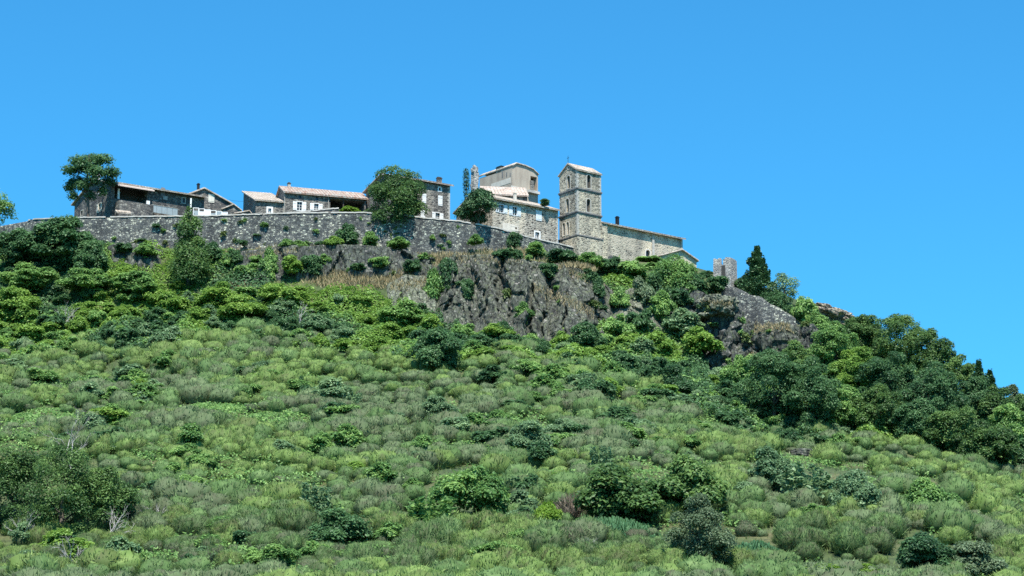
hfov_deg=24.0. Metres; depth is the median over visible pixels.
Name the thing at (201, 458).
bush
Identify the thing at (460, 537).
broom shrub
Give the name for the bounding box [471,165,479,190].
ruined pillar
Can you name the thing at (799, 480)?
leafy bush
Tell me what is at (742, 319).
rock weed
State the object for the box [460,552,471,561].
broom shrub
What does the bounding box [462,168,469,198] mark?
cypress
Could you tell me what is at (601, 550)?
broom shrub
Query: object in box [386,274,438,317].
rock outcrop
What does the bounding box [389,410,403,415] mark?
leafy bush
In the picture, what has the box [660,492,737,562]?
silvery tree
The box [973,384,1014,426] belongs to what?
woodland tree
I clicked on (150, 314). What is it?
bramble bush
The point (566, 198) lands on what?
window
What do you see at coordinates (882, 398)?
woodland tree
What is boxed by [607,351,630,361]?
bramble bush
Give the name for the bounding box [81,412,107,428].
bush
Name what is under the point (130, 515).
broom shrub
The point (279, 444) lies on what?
bush
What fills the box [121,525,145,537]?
broom shrub
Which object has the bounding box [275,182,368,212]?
red roofed house
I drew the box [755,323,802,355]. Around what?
rock bulge
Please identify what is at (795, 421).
bramble bush
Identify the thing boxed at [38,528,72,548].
bush
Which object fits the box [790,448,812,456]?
boulder
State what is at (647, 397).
bush
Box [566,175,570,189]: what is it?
window
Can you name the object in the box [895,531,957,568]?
leafy bush
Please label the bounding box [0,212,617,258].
rampart wall
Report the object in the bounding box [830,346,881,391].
woodland tree
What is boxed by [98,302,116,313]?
bramble bush
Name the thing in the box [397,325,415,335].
bramble bush
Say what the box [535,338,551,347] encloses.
bramble bush
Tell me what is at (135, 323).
bramble bush
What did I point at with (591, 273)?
leafy bush
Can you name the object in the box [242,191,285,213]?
annex house
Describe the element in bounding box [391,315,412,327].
bramble bush
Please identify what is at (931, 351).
woodland tree
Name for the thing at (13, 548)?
broom shrub
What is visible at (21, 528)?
bush
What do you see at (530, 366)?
bush
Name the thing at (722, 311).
rock overhang
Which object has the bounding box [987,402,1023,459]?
woodland tree
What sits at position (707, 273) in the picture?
leafy bush
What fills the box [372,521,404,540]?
bush
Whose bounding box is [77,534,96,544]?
broom shrub
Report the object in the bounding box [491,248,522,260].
leafy bush
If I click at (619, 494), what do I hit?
leafy bush
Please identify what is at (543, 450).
bush
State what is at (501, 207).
window
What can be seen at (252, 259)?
leafy bush
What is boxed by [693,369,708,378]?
bramble bush
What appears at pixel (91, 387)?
bush
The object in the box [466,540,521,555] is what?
leafy bush
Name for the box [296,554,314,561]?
broom shrub
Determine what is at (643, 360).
bramble bush
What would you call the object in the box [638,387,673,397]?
bush
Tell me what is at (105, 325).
bramble bush
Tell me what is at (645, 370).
bramble bush
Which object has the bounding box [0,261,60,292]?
leafy bush
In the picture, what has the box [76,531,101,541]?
broom shrub
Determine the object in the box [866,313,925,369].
woodland tree
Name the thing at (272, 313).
bramble bush
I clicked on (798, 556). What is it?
broom shrub
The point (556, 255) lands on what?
leafy bush
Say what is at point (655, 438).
bush
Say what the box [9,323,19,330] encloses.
bramble bush
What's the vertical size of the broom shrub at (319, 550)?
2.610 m
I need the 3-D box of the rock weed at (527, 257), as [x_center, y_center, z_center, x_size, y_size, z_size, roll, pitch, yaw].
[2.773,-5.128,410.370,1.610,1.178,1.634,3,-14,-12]
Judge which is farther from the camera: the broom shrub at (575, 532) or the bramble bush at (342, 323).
the bramble bush at (342, 323)
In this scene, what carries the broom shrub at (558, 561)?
on the hillside ground at (6, 540)
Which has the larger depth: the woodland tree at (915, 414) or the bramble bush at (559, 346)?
the bramble bush at (559, 346)
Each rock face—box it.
[613,288,663,336]
[663,286,800,371]
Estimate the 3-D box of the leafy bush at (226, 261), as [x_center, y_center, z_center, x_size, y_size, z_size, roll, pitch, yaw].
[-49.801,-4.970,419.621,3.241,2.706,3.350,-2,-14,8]
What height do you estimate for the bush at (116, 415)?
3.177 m
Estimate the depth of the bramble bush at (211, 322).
398.28 m
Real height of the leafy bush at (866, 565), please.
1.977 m
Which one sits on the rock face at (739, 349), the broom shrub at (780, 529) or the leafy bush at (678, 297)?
the leafy bush at (678, 297)
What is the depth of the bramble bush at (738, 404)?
356.56 m
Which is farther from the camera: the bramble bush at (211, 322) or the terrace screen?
the terrace screen
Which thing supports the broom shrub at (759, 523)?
on the hillside ground at (6, 540)
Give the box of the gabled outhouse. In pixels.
[657,249,698,267]
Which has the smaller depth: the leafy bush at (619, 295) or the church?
the leafy bush at (619, 295)
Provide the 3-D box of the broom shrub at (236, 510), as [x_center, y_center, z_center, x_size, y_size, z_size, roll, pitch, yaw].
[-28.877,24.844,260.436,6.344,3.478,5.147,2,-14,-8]
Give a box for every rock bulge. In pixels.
[738,322,759,353]
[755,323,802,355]
[798,323,817,357]
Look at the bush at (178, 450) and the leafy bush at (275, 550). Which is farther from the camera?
the bush at (178, 450)
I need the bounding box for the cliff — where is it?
[436,253,613,341]
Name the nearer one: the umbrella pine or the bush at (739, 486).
the bush at (739, 486)
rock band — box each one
[108,243,164,271]
[232,244,437,282]
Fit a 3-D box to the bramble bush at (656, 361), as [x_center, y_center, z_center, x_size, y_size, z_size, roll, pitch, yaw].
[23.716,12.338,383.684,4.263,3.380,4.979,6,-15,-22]
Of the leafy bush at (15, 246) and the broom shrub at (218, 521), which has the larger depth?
the leafy bush at (15, 246)
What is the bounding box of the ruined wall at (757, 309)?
[721,286,795,325]
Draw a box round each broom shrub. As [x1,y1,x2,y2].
[0,517,17,535]
[0,544,27,553]
[0,547,11,559]
[0,553,16,563]
[11,534,29,545]
[14,516,29,529]
[25,525,51,545]
[27,543,45,552]
[29,516,69,533]
[42,544,62,556]
[54,555,69,563]
[55,555,72,563]
[61,537,76,558]
[62,523,80,535]
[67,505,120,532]
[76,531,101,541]
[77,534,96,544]
[86,526,105,535]
[96,538,109,543]
[96,541,106,548]
[100,530,129,539]
[104,516,131,530]
[115,502,144,521]
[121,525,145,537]
[128,512,173,529]
[129,535,147,546]
[134,508,163,516]
[141,523,175,541]
[142,538,163,553]
[159,523,173,534]
[160,508,191,525]
[160,541,179,555]
[161,536,182,550]
[162,503,192,514]
[169,512,211,535]
[173,538,200,550]
[175,549,199,560]
[178,546,196,555]
[196,535,226,547]
[198,528,209,535]
[198,549,214,555]
[206,544,225,552]
[207,517,242,534]
[208,516,236,533]
[212,550,244,565]
[213,548,245,561]
[214,531,236,543]
[220,502,261,518]
[224,513,270,532]
[226,544,242,550]
[242,541,251,550]
[243,531,279,546]
[244,505,280,526]
[254,543,267,550]
[261,525,284,531]
[264,555,290,567]
[266,528,282,536]
[274,507,305,530]
[274,531,303,542]
[276,504,319,533]
[277,532,307,550]
[293,557,319,567]
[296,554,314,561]
[299,527,315,540]
[309,544,339,556]
[311,540,334,547]
[315,551,333,559]
[317,557,337,566]
[324,554,339,559]
[330,542,346,550]
[330,555,357,568]
[338,540,386,558]
[366,509,406,522]
[367,509,411,534]
[371,540,394,549]
[375,534,391,541]
[378,546,389,559]
[385,550,424,567]
[387,541,424,557]
[392,526,410,539]
[394,532,421,545]
[399,542,440,566]
[402,519,444,542]
[406,515,417,525]
[417,541,443,548]
[421,538,441,543]
[422,534,452,544]
[431,514,467,529]
[433,510,471,519]
[433,520,464,542]
[433,542,471,560]
[448,528,489,545]
[458,505,505,530]
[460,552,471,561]
[463,536,491,548]
[475,521,527,542]
[485,543,526,562]
[496,510,508,523]
[500,535,529,551]
[505,512,529,524]
[506,515,539,529]
[512,510,535,519]
[515,521,571,553]
[520,549,533,556]
[525,518,569,527]
[531,543,569,567]
[543,541,562,549]
[549,554,576,571]
[555,521,591,543]
[560,512,574,521]
[563,549,579,559]
[564,545,584,556]
[568,516,616,543]
[570,537,598,545]
[571,539,598,554]
[574,513,601,523]
[577,552,606,560]
[578,555,606,566]
[592,544,628,554]
[595,539,623,548]
[603,545,647,564]
[606,528,624,540]
[618,532,660,552]
[618,540,648,554]
[621,527,648,536]
[628,561,646,571]
[641,544,698,566]
[643,506,668,526]
[648,542,669,550]
[654,553,682,564]
[658,511,675,523]
[661,499,682,522]
[716,546,755,571]
[722,511,750,526]
[731,557,752,574]
[733,522,757,536]
[736,520,754,527]
[741,507,775,527]
[751,519,764,528]
[770,522,800,542]
[772,516,802,529]
[775,524,818,551]
[789,551,803,564]
[791,540,825,560]
[796,508,828,529]
[801,524,831,549]
[807,506,838,528]
[826,522,872,555]
[827,518,869,534]
[837,515,861,522]
[853,544,874,562]
[861,511,910,538]
[862,524,897,552]
[864,529,895,553]
[867,544,877,555]
[868,554,889,564]
[934,524,974,544]
[986,525,1023,543]
[989,541,1016,557]
[989,554,1006,562]
[991,531,1023,551]
[1002,556,1023,573]
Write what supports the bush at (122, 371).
on the hillside ground at (6, 540)
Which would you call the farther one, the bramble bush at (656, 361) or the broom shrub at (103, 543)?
the bramble bush at (656, 361)
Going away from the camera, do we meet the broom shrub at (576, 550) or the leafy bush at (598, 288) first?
the broom shrub at (576, 550)
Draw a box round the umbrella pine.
[60,152,121,216]
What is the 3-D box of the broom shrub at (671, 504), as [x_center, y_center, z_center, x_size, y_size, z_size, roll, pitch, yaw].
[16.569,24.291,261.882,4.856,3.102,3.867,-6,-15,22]
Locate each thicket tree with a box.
[0,444,55,530]
[13,443,106,534]
[67,465,146,522]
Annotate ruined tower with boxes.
[713,257,736,286]
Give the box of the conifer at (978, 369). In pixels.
[965,359,990,408]
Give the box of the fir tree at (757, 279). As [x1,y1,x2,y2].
[737,245,781,302]
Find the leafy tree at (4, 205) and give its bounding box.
[0,191,18,225]
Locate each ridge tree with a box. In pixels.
[760,289,792,312]
[767,272,800,311]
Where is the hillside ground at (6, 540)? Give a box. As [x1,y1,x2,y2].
[0,244,979,568]
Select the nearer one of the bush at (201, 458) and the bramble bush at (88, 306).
the bush at (201, 458)
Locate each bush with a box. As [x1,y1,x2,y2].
[0,227,47,266]
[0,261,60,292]
[0,266,14,281]
[0,285,42,321]
[0,318,8,330]
[0,327,15,337]
[4,358,27,369]
[6,307,34,321]
[7,521,34,544]
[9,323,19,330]
[9,336,33,350]
[11,324,46,341]
[14,301,39,323]
[19,548,34,553]
[21,214,94,266]
[22,344,38,353]
[26,261,40,269]
[26,367,62,383]
[34,306,47,313]
[35,261,63,270]
[35,314,68,328]
[37,339,54,345]
[38,321,61,331]
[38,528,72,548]
[41,279,63,297]
[42,330,65,339]
[42,535,75,545]
[45,305,57,314]
[51,291,74,303]
[54,267,112,294]
[55,336,82,350]
[55,431,77,436]
[59,251,77,266]
[64,315,87,332]
[66,537,97,559]
[68,239,110,271]
[70,310,88,318]
[72,301,99,313]
[78,287,96,300]
[79,380,106,395]
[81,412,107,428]
[82,375,115,382]
[83,406,130,425]
[84,310,109,325]
[91,261,109,270]
[91,287,111,299]
[92,426,125,437]
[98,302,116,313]
[98,328,115,338]
[98,386,122,401]
[99,321,113,330]
[104,403,125,411]
[105,535,141,552]
[106,267,132,277]
[107,270,157,301]
[109,306,131,316]
[111,326,143,342]
[112,339,127,349]
[112,363,143,380]
[114,242,132,251]
[115,324,124,330]
[117,368,149,381]
[120,285,131,293]
[124,304,140,315]
[124,382,158,397]
[129,319,146,326]
[131,378,147,384]
[131,391,153,401]
[131,547,150,561]
[132,242,160,254]
[132,343,148,348]
[137,322,161,336]
[140,276,166,292]
[140,480,155,489]
[141,307,165,322]
[142,287,166,305]
[145,318,169,332]
[145,330,170,347]
[147,378,164,385]
[150,348,178,367]
[154,291,189,312]
[154,312,174,323]
[162,462,186,472]
[163,325,183,342]
[167,320,178,325]
[168,443,201,456]
[169,281,185,289]
[169,310,193,323]
[175,422,205,444]
[179,474,207,482]
[180,443,202,457]
[181,291,194,304]
[181,552,200,559]
[184,453,219,470]
[188,306,211,320]
[193,281,255,308]
[193,534,227,545]
[196,546,207,551]
[201,304,218,316]
[203,240,223,261]
[203,316,222,328]
[206,515,228,526]
[208,280,230,288]
[216,295,268,321]
[218,253,234,266]
[218,313,238,321]
[218,320,236,330]
[222,248,243,263]
[230,530,256,544]
[233,262,256,277]
[234,287,257,296]
[235,366,250,373]
[236,383,262,395]
[239,240,248,246]
[241,547,263,561]
[245,542,301,567]
[248,255,262,264]
[251,359,268,366]
[255,297,271,304]
[256,282,312,309]
[257,245,278,280]
[260,222,268,226]
[262,309,279,319]
[267,297,296,315]
[267,369,283,374]
[269,315,280,325]
[272,439,301,451]
[277,317,298,331]
[278,238,293,246]
[280,255,303,273]
[287,328,309,336]
[288,379,314,391]
[291,240,307,246]
[293,285,310,297]
[297,385,327,390]
[297,540,340,556]
[298,313,333,330]
[299,254,323,274]
[299,482,332,516]
[301,309,323,318]
[303,506,374,544]
[305,321,331,332]
[306,301,335,312]
[306,432,335,453]
[308,376,353,398]
[313,240,325,244]
[313,333,325,345]
[315,401,345,415]
[317,254,331,263]
[323,235,344,244]
[324,404,360,414]
[328,293,345,307]
[329,324,355,340]
[329,422,367,449]
[334,222,358,244]
[334,322,351,329]
[334,338,359,350]
[335,460,365,473]
[339,205,360,211]
[344,295,372,308]
[345,393,362,403]
[350,263,365,269]
[357,313,373,323]
[361,461,403,482]
[362,231,378,245]
[362,335,386,351]
[367,256,389,267]
[368,341,390,351]
[372,315,386,324]
[372,321,403,339]
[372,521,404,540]
[374,299,425,326]
[382,336,396,344]
[386,236,410,248]
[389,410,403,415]
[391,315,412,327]
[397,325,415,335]
[401,338,413,344]
[402,258,421,271]
[402,477,424,487]
[403,350,415,357]
[405,495,457,522]
[407,329,428,339]
[409,434,432,447]
[411,325,461,367]
[413,313,443,329]
[414,302,432,314]
[421,394,458,415]
[423,267,443,299]
[425,463,513,514]
[438,257,457,291]
[438,414,471,431]
[451,323,474,330]
[451,323,478,335]
[455,334,470,340]
[460,279,473,298]
[461,339,482,352]
[462,334,494,348]
[463,412,490,425]
[465,346,496,357]
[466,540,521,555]
[467,234,484,245]
[469,426,509,442]
[473,364,511,381]
[479,323,518,338]
[484,409,510,419]
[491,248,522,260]
[492,381,504,387]
[494,341,510,350]
[496,319,515,334]
[499,333,517,339]
[499,527,525,541]
[500,344,522,351]
[501,398,534,410]
[504,419,553,449]
[506,231,522,248]
[506,473,540,488]
[506,510,519,514]
[508,358,542,377]
[509,488,540,509]
[510,440,527,450]
[513,301,534,323]
[513,337,531,341]
[516,506,535,513]
[525,241,546,258]
[527,370,553,378]
[527,373,562,388]
[527,440,560,461]
[530,391,547,401]
[532,501,563,520]
[534,341,551,353]
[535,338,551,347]
[537,361,568,379]
[538,263,557,279]
[540,198,549,205]
[543,418,579,433]
[545,247,579,263]
[546,432,579,444]
[547,384,571,396]
[550,330,569,342]
[553,342,574,350]
[556,352,580,360]
[557,348,581,356]
[563,424,591,433]
[564,371,597,385]
[565,368,598,380]
[566,319,608,352]
[571,458,673,519]
[574,252,604,267]
[576,378,617,400]
[579,268,604,283]
[582,348,598,357]
[588,446,612,464]
[592,277,606,298]
[594,345,613,353]
[595,357,607,366]
[597,256,620,273]
[597,405,637,418]
[598,360,627,373]
[601,377,626,397]
[602,313,635,336]
[605,334,618,345]
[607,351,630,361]
[609,286,630,307]
[612,260,647,278]
[612,344,628,353]
[612,354,640,369]
[616,331,637,343]
[616,421,647,438]
[619,336,662,353]
[621,361,634,371]
[623,416,659,429]
[625,308,655,331]
[627,337,656,353]
[629,355,641,367]
[629,436,638,446]
[630,395,657,403]
[631,276,655,306]
[633,255,664,262]
[635,355,648,364]
[636,365,662,376]
[638,262,657,269]
[638,383,664,395]
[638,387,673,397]
[645,372,657,377]
[647,289,677,321]
[647,331,679,355]
[647,436,662,441]
[649,355,672,373]
[653,451,732,514]
[661,307,705,337]
[662,362,693,393]
[662,384,681,394]
[667,393,692,403]
[669,287,693,306]
[675,377,697,392]
[676,360,694,370]
[680,325,725,356]
[683,435,701,450]
[684,441,694,447]
[685,388,709,396]
[691,389,706,403]
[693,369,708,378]
[694,419,711,427]
[699,270,712,277]
[703,374,719,384]
[704,393,726,407]
[706,276,729,293]
[707,367,721,379]
[709,379,742,396]
[715,410,739,425]
[722,396,743,404]
[722,399,748,416]
[727,391,748,401]
[733,481,765,492]
[734,274,746,287]
[741,402,770,409]
[743,408,765,420]
[743,418,754,427]
[747,446,805,488]
[763,413,786,426]
[775,427,795,438]
[776,462,833,501]
[779,416,806,429]
[784,430,805,442]
[789,295,818,321]
[798,503,819,511]
[805,563,844,570]
[807,505,840,518]
[809,433,829,444]
[823,362,838,375]
[824,433,852,445]
[826,468,881,507]
[827,416,845,425]
[830,423,850,431]
[852,437,861,445]
[857,418,891,434]
[860,563,881,571]
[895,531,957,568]
[904,476,961,503]
[946,539,1008,575]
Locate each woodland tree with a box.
[719,353,761,387]
[732,348,807,417]
[777,340,821,386]
[783,356,842,424]
[800,311,829,329]
[809,319,860,364]
[821,383,869,426]
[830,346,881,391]
[843,314,882,347]
[847,383,904,432]
[854,349,918,395]
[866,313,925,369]
[888,397,941,437]
[898,360,970,432]
[909,327,957,397]
[922,404,977,453]
[941,353,975,411]
[953,375,992,424]
[956,419,1021,464]
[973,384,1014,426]
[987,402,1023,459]
[1002,384,1023,402]
[1004,393,1023,411]
[1011,437,1023,466]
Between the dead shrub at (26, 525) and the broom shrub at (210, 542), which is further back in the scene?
the dead shrub at (26, 525)
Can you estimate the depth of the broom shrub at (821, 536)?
247.02 m
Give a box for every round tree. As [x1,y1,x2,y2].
[363,164,429,222]
[453,186,498,223]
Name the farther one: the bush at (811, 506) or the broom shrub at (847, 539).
the bush at (811, 506)
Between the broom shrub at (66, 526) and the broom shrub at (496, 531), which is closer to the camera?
the broom shrub at (496, 531)
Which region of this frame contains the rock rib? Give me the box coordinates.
[704,308,745,368]
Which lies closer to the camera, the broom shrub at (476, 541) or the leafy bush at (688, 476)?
the broom shrub at (476, 541)
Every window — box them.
[266,206,272,212]
[296,201,302,210]
[313,203,318,209]
[435,212,440,218]
[499,204,503,212]
[509,224,517,230]
[512,206,517,215]
[534,230,540,238]
[562,222,565,236]
[565,198,569,213]
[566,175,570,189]
[566,221,569,235]
[586,174,591,189]
[586,198,590,212]
[645,249,650,256]
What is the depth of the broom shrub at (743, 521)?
257.50 m
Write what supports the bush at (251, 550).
on the hillside ground at (6, 540)
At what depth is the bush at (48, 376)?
363.72 m
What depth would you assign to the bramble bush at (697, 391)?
362.25 m
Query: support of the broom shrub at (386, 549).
on the hillside ground at (6, 540)
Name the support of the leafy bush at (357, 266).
on the hillside ground at (6, 540)
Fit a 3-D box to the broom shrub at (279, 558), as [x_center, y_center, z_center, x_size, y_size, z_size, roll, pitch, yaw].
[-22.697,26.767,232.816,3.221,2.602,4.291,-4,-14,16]
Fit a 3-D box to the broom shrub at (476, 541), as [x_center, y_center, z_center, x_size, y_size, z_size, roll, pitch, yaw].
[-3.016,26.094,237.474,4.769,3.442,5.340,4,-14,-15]
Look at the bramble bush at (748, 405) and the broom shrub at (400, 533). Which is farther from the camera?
the bramble bush at (748, 405)
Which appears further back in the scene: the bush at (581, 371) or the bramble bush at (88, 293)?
the bramble bush at (88, 293)
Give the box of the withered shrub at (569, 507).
[553,490,590,519]
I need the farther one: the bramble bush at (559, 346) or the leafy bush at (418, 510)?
the bramble bush at (559, 346)
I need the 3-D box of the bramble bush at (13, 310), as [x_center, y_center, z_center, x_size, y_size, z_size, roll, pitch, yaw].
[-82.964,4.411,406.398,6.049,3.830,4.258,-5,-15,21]
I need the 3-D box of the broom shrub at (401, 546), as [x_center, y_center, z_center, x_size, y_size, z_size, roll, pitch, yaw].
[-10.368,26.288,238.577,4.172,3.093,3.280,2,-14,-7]
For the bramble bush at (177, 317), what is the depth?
401.42 m
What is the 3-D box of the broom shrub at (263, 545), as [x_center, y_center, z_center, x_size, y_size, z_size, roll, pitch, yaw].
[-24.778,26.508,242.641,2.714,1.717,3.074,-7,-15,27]
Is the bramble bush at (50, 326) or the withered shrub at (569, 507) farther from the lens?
the bramble bush at (50, 326)
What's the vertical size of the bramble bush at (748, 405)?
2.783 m
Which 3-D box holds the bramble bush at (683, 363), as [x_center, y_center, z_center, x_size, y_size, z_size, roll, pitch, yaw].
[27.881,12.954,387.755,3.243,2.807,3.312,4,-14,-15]
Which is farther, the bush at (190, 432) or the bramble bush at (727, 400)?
the bramble bush at (727, 400)
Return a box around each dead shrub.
[5,511,37,532]
[32,406,93,468]
[52,536,86,561]
[55,302,80,321]
[103,504,134,532]
[206,541,223,561]
[289,301,311,322]
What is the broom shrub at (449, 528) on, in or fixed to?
on the hillside ground at (6, 540)
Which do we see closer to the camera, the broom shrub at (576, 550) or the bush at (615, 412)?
the broom shrub at (576, 550)
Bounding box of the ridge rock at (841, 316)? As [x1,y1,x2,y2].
[814,302,854,328]
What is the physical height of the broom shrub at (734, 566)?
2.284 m
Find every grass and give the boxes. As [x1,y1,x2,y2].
[155,239,589,290]
[245,247,789,354]
[555,260,794,333]
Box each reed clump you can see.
[595,515,661,537]
[729,540,778,550]
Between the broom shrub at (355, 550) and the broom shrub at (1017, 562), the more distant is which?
the broom shrub at (1017, 562)
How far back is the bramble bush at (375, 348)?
384.29 m
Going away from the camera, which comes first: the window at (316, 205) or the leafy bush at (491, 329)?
the leafy bush at (491, 329)
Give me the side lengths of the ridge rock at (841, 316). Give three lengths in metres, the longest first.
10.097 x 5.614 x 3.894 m
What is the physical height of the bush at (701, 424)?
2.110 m
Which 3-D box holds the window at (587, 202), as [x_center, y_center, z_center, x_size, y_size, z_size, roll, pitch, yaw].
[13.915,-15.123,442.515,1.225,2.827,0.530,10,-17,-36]
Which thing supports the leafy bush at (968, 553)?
on the hillside ground at (6, 540)
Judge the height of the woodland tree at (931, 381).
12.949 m
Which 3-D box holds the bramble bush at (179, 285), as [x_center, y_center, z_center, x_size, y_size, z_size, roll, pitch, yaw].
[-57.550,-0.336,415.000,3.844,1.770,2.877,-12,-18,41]
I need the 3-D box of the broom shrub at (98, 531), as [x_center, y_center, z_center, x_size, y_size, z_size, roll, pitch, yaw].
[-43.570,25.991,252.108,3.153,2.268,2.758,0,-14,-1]
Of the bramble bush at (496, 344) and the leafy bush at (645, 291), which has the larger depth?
the leafy bush at (645, 291)
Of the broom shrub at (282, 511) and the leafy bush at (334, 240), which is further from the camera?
the leafy bush at (334, 240)
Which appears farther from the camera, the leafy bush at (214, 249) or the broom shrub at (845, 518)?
the leafy bush at (214, 249)
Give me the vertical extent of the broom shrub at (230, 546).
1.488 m
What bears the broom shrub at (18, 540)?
on the hillside ground at (6, 540)
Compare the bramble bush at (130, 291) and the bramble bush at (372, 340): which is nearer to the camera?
the bramble bush at (372, 340)
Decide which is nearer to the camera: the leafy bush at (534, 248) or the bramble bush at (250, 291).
the bramble bush at (250, 291)
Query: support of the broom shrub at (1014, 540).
on the hillside ground at (6, 540)
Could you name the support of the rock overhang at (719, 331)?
attached to the rock face at (739, 349)
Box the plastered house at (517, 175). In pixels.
[479,162,539,202]
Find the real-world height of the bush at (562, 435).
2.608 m
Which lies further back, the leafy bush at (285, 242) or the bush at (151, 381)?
the leafy bush at (285, 242)
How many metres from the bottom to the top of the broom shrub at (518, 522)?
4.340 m
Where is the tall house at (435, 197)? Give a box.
[362,174,453,219]
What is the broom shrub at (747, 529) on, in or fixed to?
on the hillside ground at (6, 540)
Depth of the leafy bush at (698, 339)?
396.40 m
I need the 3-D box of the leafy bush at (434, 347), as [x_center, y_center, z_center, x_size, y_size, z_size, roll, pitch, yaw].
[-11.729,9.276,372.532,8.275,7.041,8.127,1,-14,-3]
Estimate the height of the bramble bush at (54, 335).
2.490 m
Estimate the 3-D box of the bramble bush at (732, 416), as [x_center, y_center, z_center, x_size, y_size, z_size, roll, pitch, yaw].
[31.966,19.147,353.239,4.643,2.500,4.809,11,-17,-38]
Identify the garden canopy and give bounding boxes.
[115,210,131,215]
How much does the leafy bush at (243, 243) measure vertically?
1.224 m
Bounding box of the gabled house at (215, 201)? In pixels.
[190,183,232,212]
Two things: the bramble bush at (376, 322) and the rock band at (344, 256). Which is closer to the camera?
the bramble bush at (376, 322)
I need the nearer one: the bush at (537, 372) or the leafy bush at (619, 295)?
the bush at (537, 372)
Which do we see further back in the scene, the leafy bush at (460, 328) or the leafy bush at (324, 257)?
the leafy bush at (324, 257)
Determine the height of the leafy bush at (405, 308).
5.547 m
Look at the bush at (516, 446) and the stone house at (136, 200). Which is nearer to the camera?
the bush at (516, 446)
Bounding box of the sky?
[0,0,1023,397]
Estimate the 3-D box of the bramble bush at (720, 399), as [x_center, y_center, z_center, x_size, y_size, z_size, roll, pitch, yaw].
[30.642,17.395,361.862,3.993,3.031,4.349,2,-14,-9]
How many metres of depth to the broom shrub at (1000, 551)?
246.33 m
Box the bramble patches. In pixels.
[0,340,1023,575]
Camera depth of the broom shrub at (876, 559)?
239.24 m
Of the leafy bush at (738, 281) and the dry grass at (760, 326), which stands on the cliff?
the dry grass at (760, 326)
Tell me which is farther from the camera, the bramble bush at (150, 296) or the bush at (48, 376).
the bramble bush at (150, 296)
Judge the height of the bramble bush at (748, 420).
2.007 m
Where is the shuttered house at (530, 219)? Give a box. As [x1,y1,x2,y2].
[453,192,561,242]
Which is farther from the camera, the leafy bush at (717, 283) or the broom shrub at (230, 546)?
the leafy bush at (717, 283)
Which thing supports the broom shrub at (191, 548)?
on the hillside ground at (6, 540)
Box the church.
[558,163,685,260]
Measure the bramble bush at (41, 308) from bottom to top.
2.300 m
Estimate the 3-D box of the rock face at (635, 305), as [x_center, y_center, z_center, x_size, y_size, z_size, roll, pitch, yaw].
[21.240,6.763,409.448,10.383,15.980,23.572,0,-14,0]
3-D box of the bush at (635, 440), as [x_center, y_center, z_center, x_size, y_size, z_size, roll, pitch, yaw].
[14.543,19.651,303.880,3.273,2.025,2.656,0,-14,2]
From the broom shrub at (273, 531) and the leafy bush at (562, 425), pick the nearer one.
the broom shrub at (273, 531)
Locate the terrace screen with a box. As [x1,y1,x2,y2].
[190,198,227,214]
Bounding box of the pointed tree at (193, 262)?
[165,204,213,284]
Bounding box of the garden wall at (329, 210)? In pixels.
[263,207,338,214]
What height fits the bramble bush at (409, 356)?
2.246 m
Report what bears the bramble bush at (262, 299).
on the hillside ground at (6, 540)
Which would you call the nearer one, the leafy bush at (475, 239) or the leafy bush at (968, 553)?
the leafy bush at (968, 553)
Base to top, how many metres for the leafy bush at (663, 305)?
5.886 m
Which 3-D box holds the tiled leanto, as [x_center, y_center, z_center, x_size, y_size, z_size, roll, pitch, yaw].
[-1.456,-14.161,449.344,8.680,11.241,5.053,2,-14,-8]
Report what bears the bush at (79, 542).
on the hillside ground at (6, 540)
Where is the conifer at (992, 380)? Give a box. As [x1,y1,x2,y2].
[987,368,996,391]
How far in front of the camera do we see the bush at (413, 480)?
276.23 m
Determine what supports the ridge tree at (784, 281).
on the hillside ground at (6, 540)
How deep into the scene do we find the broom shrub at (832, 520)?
257.33 m
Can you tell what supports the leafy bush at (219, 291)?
on the hillside ground at (6, 540)
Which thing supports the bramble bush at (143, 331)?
on the hillside ground at (6, 540)
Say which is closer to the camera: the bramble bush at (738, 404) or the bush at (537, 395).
the bush at (537, 395)
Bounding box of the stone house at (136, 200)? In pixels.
[71,175,208,217]
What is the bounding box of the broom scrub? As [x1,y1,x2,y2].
[0,316,1023,575]
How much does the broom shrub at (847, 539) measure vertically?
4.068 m
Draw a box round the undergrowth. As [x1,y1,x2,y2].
[0,231,1011,463]
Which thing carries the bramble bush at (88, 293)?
on the hillside ground at (6, 540)
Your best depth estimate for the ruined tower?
424.30 m
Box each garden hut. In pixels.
[220,204,241,213]
[234,210,251,213]
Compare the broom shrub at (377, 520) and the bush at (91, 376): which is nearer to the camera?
the broom shrub at (377, 520)
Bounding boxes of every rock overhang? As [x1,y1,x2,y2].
[694,294,739,321]
[705,316,728,340]
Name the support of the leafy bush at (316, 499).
on the hillside ground at (6, 540)
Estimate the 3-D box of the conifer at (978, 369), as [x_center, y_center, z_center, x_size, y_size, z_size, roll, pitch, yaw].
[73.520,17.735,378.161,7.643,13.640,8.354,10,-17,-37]
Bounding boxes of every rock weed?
[418,252,428,259]
[501,288,511,298]
[513,252,524,258]
[525,254,532,259]
[589,300,601,308]
[599,304,607,310]
[687,283,696,292]
[738,316,745,324]
[741,332,752,344]
[800,320,809,326]
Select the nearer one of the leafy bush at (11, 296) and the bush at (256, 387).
the bush at (256, 387)
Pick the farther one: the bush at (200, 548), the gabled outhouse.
the gabled outhouse
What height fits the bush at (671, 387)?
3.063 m
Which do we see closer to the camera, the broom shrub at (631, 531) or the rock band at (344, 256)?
the broom shrub at (631, 531)
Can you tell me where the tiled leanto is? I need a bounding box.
[480,186,528,200]
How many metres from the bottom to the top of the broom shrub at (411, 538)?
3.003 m
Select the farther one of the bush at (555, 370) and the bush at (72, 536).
the bush at (555, 370)
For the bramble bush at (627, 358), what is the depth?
379.91 m

